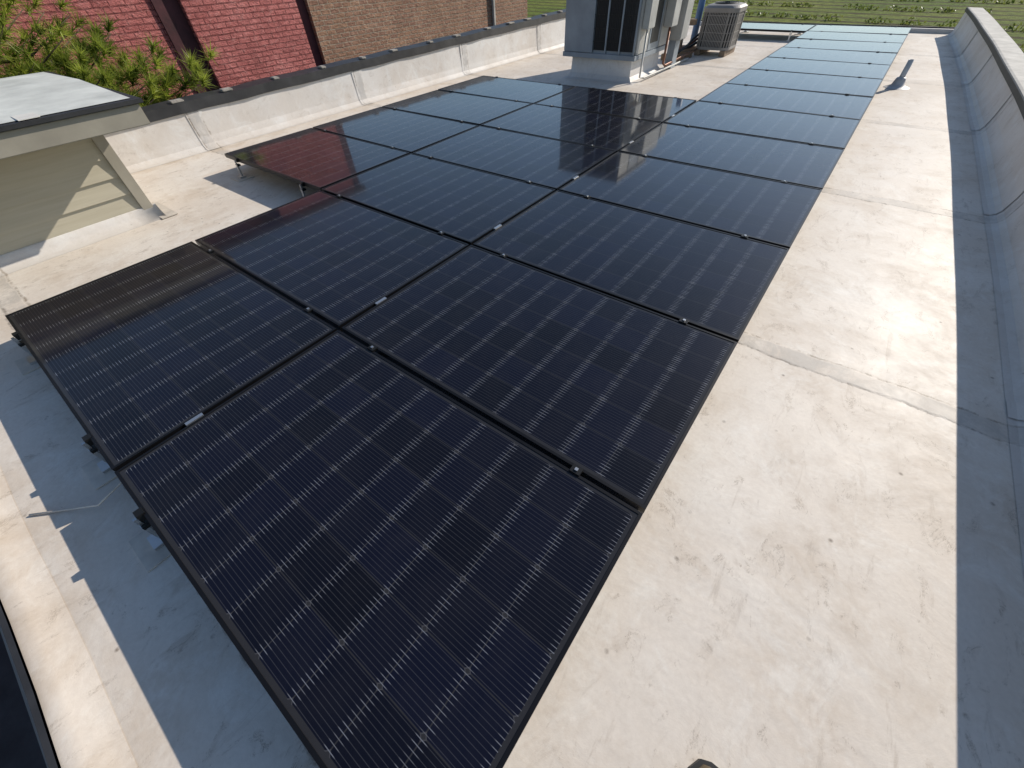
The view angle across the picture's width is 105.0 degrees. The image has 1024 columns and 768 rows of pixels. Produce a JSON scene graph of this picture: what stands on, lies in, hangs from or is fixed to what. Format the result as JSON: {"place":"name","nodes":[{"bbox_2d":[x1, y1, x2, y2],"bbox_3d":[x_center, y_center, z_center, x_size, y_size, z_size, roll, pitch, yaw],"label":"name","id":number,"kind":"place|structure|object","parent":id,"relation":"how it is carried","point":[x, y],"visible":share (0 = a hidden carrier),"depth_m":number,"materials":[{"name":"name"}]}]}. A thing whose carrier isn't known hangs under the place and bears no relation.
{"place":"outdoors","nodes":[
{"label":"outdoors","id":0,"kind":"place"},
{"bbox_2d":[0,0,197,97],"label":"wall recess","id":1,"kind":"structure","parent":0,"point":[136,18],"depth_m":5.98,"materials":[{"name":"red paint"}]},
{"bbox_2d":[0,25,1023,767],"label":"roof membrane","id":2,"kind":"object","parent":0,"point":[818,563],"visible":0.3,"depth_m":1.44,"materials":[{"name":"grey concrete"}]},
{"bbox_2d":[0,468,137,767],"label":"roof edge curb","id":3,"kind":"structure","parent":2,"relation":"on","point":[77,725],"depth_m":1.21,"materials":[{"name":"white concrete"}]},
{"bbox_2d":[0,71,177,276],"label":"roof access shed","id":4,"kind":"structure","parent":2,"relation":"on","point":[68,182],"depth_m":2.92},
{"bbox_2d":[103,18,565,173],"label":"parapet wall","id":5,"kind":"structure","parent":2,"relation":"on","point":[156,143],"depth_m":5.38,"materials":[{"name":"white concrete"}]},
{"bbox_2d":[185,110,222,150],"bbox_3d":[-3.568,-2.942,4.566,0.112,0.356,0.180,28,55,25],"label":"seam lap","id":6,"kind":"object","parent":5,"relation":"on","point":[203,130],"visible":1,"depth_m":4.59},
{"bbox_2d":[141,9,565,122],"bbox_3d":[-0.940,-5.966,6.801,0.223,0.294,14.850,28,55,25],"label":"coping","id":7,"kind":"object","parent":5,"relation":"on","point":[166,109],"visible":0.59,"depth_m":5.30,"materials":[{"name":"metal"}]},
{"bbox_2d":[168,98,183,103],"bbox_3d":[-3.725,-3.135,4.358,0.100,0.025,0.135,28,55,25],"label":"coping plate","id":8,"kind":"object","parent":7,"relation":"on","point":[178,100],"visible":1,"depth_m":4.34,"materials":[{"name":"silver metal"}]},
{"bbox_2d":[219,87,232,91],"bbox_3d":[-3.384,-3.481,4.648,0.100,0.025,0.124,28,55,25],"label":"coping plate","id":9,"kind":"object","parent":7,"relation":"on","point":[226,89],"visible":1,"depth_m":4.63,"materials":[{"name":"silver metal"}]},
{"bbox_2d":[351,70,373,104],"bbox_3d":[-2.182,-4.340,5.755,0.112,0.386,0.180,28,55,25],"label":"seam lap","id":10,"kind":"object","parent":5,"relation":"on","point":[361,89],"visible":1,"depth_m":5.78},
{"bbox_2d":[460,43,472,74],"bbox_3d":[-0.795,-5.738,6.945,0.112,0.415,0.180,28,55,25],"label":"seam lap","id":11,"kind":"object","parent":5,"relation":"on","point":[464,59],"visible":1,"depth_m":6.97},
{"bbox_2d":[537,24,544,53],"bbox_3d":[0.621,-7.166,8.160,0.112,0.446,0.180,28,55,25],"label":"seam lap","id":12,"kind":"object","parent":5,"relation":"on","point":[539,39],"visible":1,"depth_m":8.18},
{"bbox_2d":[11,26,896,571],"bbox_3d":[1.811,-3.971,5.367,4.993,0.179,13.891,28,55,25],"label":"solar racking","id":13,"kind":"object","parent":2,"relation":"on","point":[149,548],"visible":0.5,"depth_m":1.65,"materials":[{"name":"black metal"}]},
{"bbox_2d":[5,241,336,471],"bbox_3d":[-1.874,-0.323,2.126,1.664,0.034,1.016,28,55,25],"label":"solar panel","id":14,"kind":"object","parent":13,"relation":"on","point":[136,360],"visible":0.89,"depth_m":2.00,"materials":[{"name":"black glass"}]},
{"bbox_2d":[225,128,409,190],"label":"solar panel","id":15,"kind":"object","parent":13,"relation":"on","point":[315,159],"visible":0.88,"depth_m":3.84,"materials":[{"name":"black glass"}]},
{"bbox_2d":[195,190,468,330],"bbox_3d":[-1.249,-0.947,2.668,1.664,0.034,1.016,28,54,26],"label":"solar panel","id":16,"kind":"object","parent":13,"relation":"on","point":[336,262],"visible":0.89,"depth_m":2.56,"materials":[{"name":"glass"}]},
{"bbox_2d":[114,330,642,767],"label":"solar panel","id":17,"kind":"object","parent":13,"relation":"on","point":[382,561],"visible":1,"depth_m":1.25,"materials":[{"name":"black glass"}]},
{"bbox_2d":[313,107,478,152],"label":"solar panel","id":18,"kind":"object","parent":13,"relation":"on","point":[410,132],"visible":0.76,"depth_m":4.40,"materials":[{"name":"glass"}]},
{"bbox_2d":[322,153,555,245],"bbox_3d":[-0.624,-1.573,3.208,1.664,0.035,1.016,28,55,25],"label":"solar panel","id":19,"kind":"object","parent":13,"relation":"on","point":[469,206],"visible":0.81,"depth_m":3.12,"materials":[{"name":"glass"}]},
{"bbox_2d":[382,90,531,124],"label":"solar panel","id":20,"kind":"object","parent":13,"relation":"on","point":[471,109],"visible":0.76,"depth_m":4.95,"materials":[{"name":"black glass"}]},
{"bbox_2d":[438,76,574,103],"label":"solar panel","id":21,"kind":"object","parent":13,"relation":"on","point":[532,92],"visible":0.71,"depth_m":5.50,"materials":[{"name":"black glass"}]},
{"bbox_2d":[534,86,695,123],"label":"solar panel","id":22,"kind":"object","parent":13,"relation":"on","point":[656,108],"visible":0.74,"depth_m":4.77,"materials":[{"name":"black glass"}]},
{"bbox_2d":[740,22,815,32],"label":"solar panel","id":23,"kind":"object","parent":13,"relation":"on","point":[776,27],"visible":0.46,"depth_m":8.47,"materials":[{"name":"glass"}]},
{"bbox_2d":[698,83,872,122],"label":"solar panel","id":24,"kind":"object","parent":13,"relation":"on","point":[834,104],"visible":0.83,"depth_m":4.60,"materials":[{"name":"glass"}]},
{"bbox_2d":[726,69,882,96],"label":"solar panel","id":25,"kind":"object","parent":13,"relation":"on","point":[856,86],"visible":0.83,"depth_m":5.14,"materials":[{"name":"glass"}]},
{"bbox_2d":[748,57,890,78],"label":"solar panel","id":26,"kind":"object","parent":13,"relation":"on","point":[864,70],"visible":0.84,"depth_m":5.69,"materials":[{"name":"glass"}]},
{"bbox_2d":[767,47,897,64],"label":"solar panel","id":27,"kind":"object","parent":13,"relation":"on","point":[841,55],"visible":0.83,"depth_m":6.24,"materials":[{"name":"blue glass"}]},
{"bbox_2d":[783,38,902,52],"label":"solar panel","id":28,"kind":"object","parent":13,"relation":"on","point":[888,47],"visible":0.86,"depth_m":6.78,"materials":[{"name":"blue glass"}]},
{"bbox_2d":[796,31,907,42],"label":"solar panel","id":29,"kind":"object","parent":13,"relation":"on","point":[870,37],"visible":0.79,"depth_m":7.33,"materials":[{"name":"glass"}]},
{"bbox_2d":[808,25,911,34],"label":"solar panel","id":30,"kind":"object","parent":13,"relation":"on","point":[870,29],"visible":0.88,"depth_m":7.86,"materials":[{"name":"glass"}]},
{"bbox_2d":[562,0,696,84],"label":"rooftop air conditioner","id":31,"kind":"object","parent":2,"relation":"on","point":[619,41],"visible":0.98,"depth_m":6.06,"materials":[{"name":"grey metal"}]},
{"bbox_2d":[660,0,705,60],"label":"pipe","id":32,"kind":"object","parent":2,"relation":"on","point":[692,42],"visible":0.57,"depth_m":7.41,"materials":[{"name":"black rubber"}]},
{"bbox_2d":[694,1,747,56],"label":"air conditioner condenser","id":33,"kind":"object","parent":2,"relation":"on","point":[721,24],"visible":1,"depth_m":7.14,"materials":[{"name":"paint"}]},
{"bbox_2d":[883,59,913,89],"bbox_3d":[5.309,-4.204,5.326,0.300,0.298,0.300,28,55,25],"label":"vent pipe","id":34,"kind":"object","parent":2,"relation":"on","point":[898,83],"visible":1,"depth_m":5.35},
{"bbox_2d":[946,12,1023,570],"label":"parapet wall","id":35,"kind":"structure","parent":2,"relation":"on","point":[998,140],"depth_m":2.99,"materials":[{"name":"grey concrete"}]},
{"bbox_2d":[954,29,977,55],"bbox_3d":[7.525,-5.665,6.518,0.105,0.339,0.120,28,55,25],"label":"seam lap","id":36,"kind":"object","parent":35,"relation":"on","point":[967,44],"visible":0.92,"depth_m":6.52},
{"bbox_2d":[962,53,991,84],"bbox_3d":[6.230,-4.228,5.268,0.104,0.339,0.120,28,55,25],"label":"seam lap","id":37,"kind":"object","parent":35,"relation":"on","point":[968,82],"visible":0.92,"depth_m":5.28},
{"bbox_2d":[971,91,1011,130],"bbox_3d":[4.913,-2.803,4.030,0.103,0.339,0.120,28,55,25],"label":"seam lap","id":38,"kind":"object","parent":35,"relation":"on","point":[993,114],"visible":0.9,"depth_m":4.04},
{"bbox_2d":[968,7,1023,95],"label":"coping","id":39,"kind":"object","parent":35,"relation":"on","point":[1010,51],"visible":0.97,"depth_m":5.13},
{"bbox_2d":[965,7,1023,118],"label":"coping edge","id":40,"kind":"object","parent":39,"relation":"attached to","point":[1018,96],"visible":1,"depth_m":4.45,"materials":[{"name":"black metal"}]},
{"bbox_2d":[983,183,1023,214],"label":"seam lap","id":41,"kind":"object","parent":35,"relation":"on","point":[1007,202],"visible":1,"depth_m":2.87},
{"bbox_2d":[1006,400,1023,419],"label":"seam lap","id":42,"kind":"object","parent":35,"relation":"on","point":[1015,410],"visible":1,"depth_m":1.72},
{"bbox_2d":[413,125,615,190],"bbox_3d":[0.000,-2.197,3.750,1.664,0.034,1.016,28,55,26],"label":"solar panel","id":43,"kind":"object","parent":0,"point":[556,164],"visible":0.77,"depth_m":3.67,"materials":[{"name":"glass"}]},
{"bbox_2d":[342,245,737,512],"bbox_3d":[0.091,-0.232,1.948,1.664,0.036,1.016,28,55,25],"label":"solar panel","id":44,"kind":"object","parent":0,"point":[608,393],"visible":1,"depth_m":1.81,"materials":[{"name":"glass"}]},
{"bbox_2d":[481,103,660,151],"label":"solar panel","id":45,"kind":"object","parent":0,"point":[612,132],"visible":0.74,"depth_m":4.23,"materials":[{"name":"black glass"}]},
{"bbox_2d":[473,190,788,341],"bbox_3d":[0.715,-0.857,2.489,1.664,0.034,1.016,28,55,25],"label":"solar panel","id":46,"kind":"object","parent":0,"point":[716,282],"visible":0.86,"depth_m":2.38,"materials":[{"name":"glass"}]},
{"bbox_2d":[559,151,821,248],"bbox_3d":[1.340,-1.483,3.028,1.664,0.036,1.016,28,55,25],"label":"solar panel","id":47,"kind":"object","parent":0,"point":[773,212],"visible":0.82,"depth_m":2.94,"materials":[{"name":"glass"}]},
{"bbox_2d":[688,759,717,767],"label":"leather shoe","id":48,"kind":"object","parent":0,"point":[699,763],"visible":1,"depth_m":1.00,"materials":[{"name":"brown leather"}]},
{"bbox_2d":[619,123,843,188],"bbox_3d":[1.964,-2.108,3.569,1.664,0.034,1.016,28,55,25],"label":"solar panel","id":49,"kind":"object","parent":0,"point":[804,164],"visible":0.83,"depth_m":3.49,"materials":[{"name":"black glass"}]},
{"bbox_2d":[664,101,860,149],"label":"solar panel","id":50,"kind":"object","parent":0,"point":[824,130],"visible":0.88,"depth_m":4.04,"materials":[{"name":"black glass"}]},
{"bbox_2d":[527,0,1023,52],"bbox_3d":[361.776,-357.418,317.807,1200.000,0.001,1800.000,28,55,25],"label":"grass field","id":51,"kind":"structure","parent":0,"point":[1004,15],"depth_m":48.96,"materials":[{"name":"green plant"}]},
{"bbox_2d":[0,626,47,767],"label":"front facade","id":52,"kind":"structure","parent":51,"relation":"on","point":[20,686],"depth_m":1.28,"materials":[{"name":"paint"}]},
{"bbox_2d":[0,0,222,106],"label":"pine tree","id":53,"kind":"object","parent":51,"relation":"on","point":[57,59],"visible":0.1,"depth_m":4.43,"materials":[{"name":"green plant"}]},
{"bbox_2d":[178,0,315,88],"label":"wall front","id":54,"kind":"structure","parent":51,"relation":"on","point":[252,40],"depth_m":7.15,"materials":[{"name":"red brick"}]},
{"bbox_2d":[150,0,218,92],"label":"maroon pilaster","id":55,"kind":"object","parent":54,"relation":"attached to","point":[172,17],"depth_m":6.49,"materials":[{"name":"paint"}]},
{"bbox_2d":[304,0,526,63],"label":"wall","id":56,"kind":"structure","parent":51,"relation":"on","point":[345,29],"depth_m":8.94,"materials":[{"name":"beige brick"}]},
{"bbox_2d":[295,0,323,65],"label":"maroon pilaster end","id":57,"kind":"object","parent":56,"relation":"attached to","point":[305,18],"depth_m":7.85,"materials":[{"name":"paint"}]},
{"bbox_2d":[491,0,495,25],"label":"downpipe","id":58,"kind":"object","parent":56,"relation":"attached to","point":[493,13],"depth_m":10.89,"materials":[{"name":"white metal"}]},
{"bbox_2d":[692,0,1023,50],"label":"shrub rows","id":59,"kind":"object","parent":51,"relation":"on","point":[895,9],"visible":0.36,"depth_m":47.86,"materials":[{"name":"green plant"}]},
{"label":"deck walls","id":60,"kind":"object","parent":51,"relation":"on","visible":0},
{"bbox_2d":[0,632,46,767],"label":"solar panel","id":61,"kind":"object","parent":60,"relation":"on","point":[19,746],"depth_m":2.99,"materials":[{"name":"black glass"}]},
{"bbox_3d":[6.541,-6.913,11.412,7.200,4.890,0.090,28,55,25],"label":"rear facade","id":62,"kind":"object","parent":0,"visible":0},
{"bbox_2d":[700,20,954,33],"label":"roof edge curb","id":63,"kind":"structure","parent":62,"relation":"on","point":[927,29],"depth_m":8.33,"materials":[{"name":"grey concrete"}]}
]}

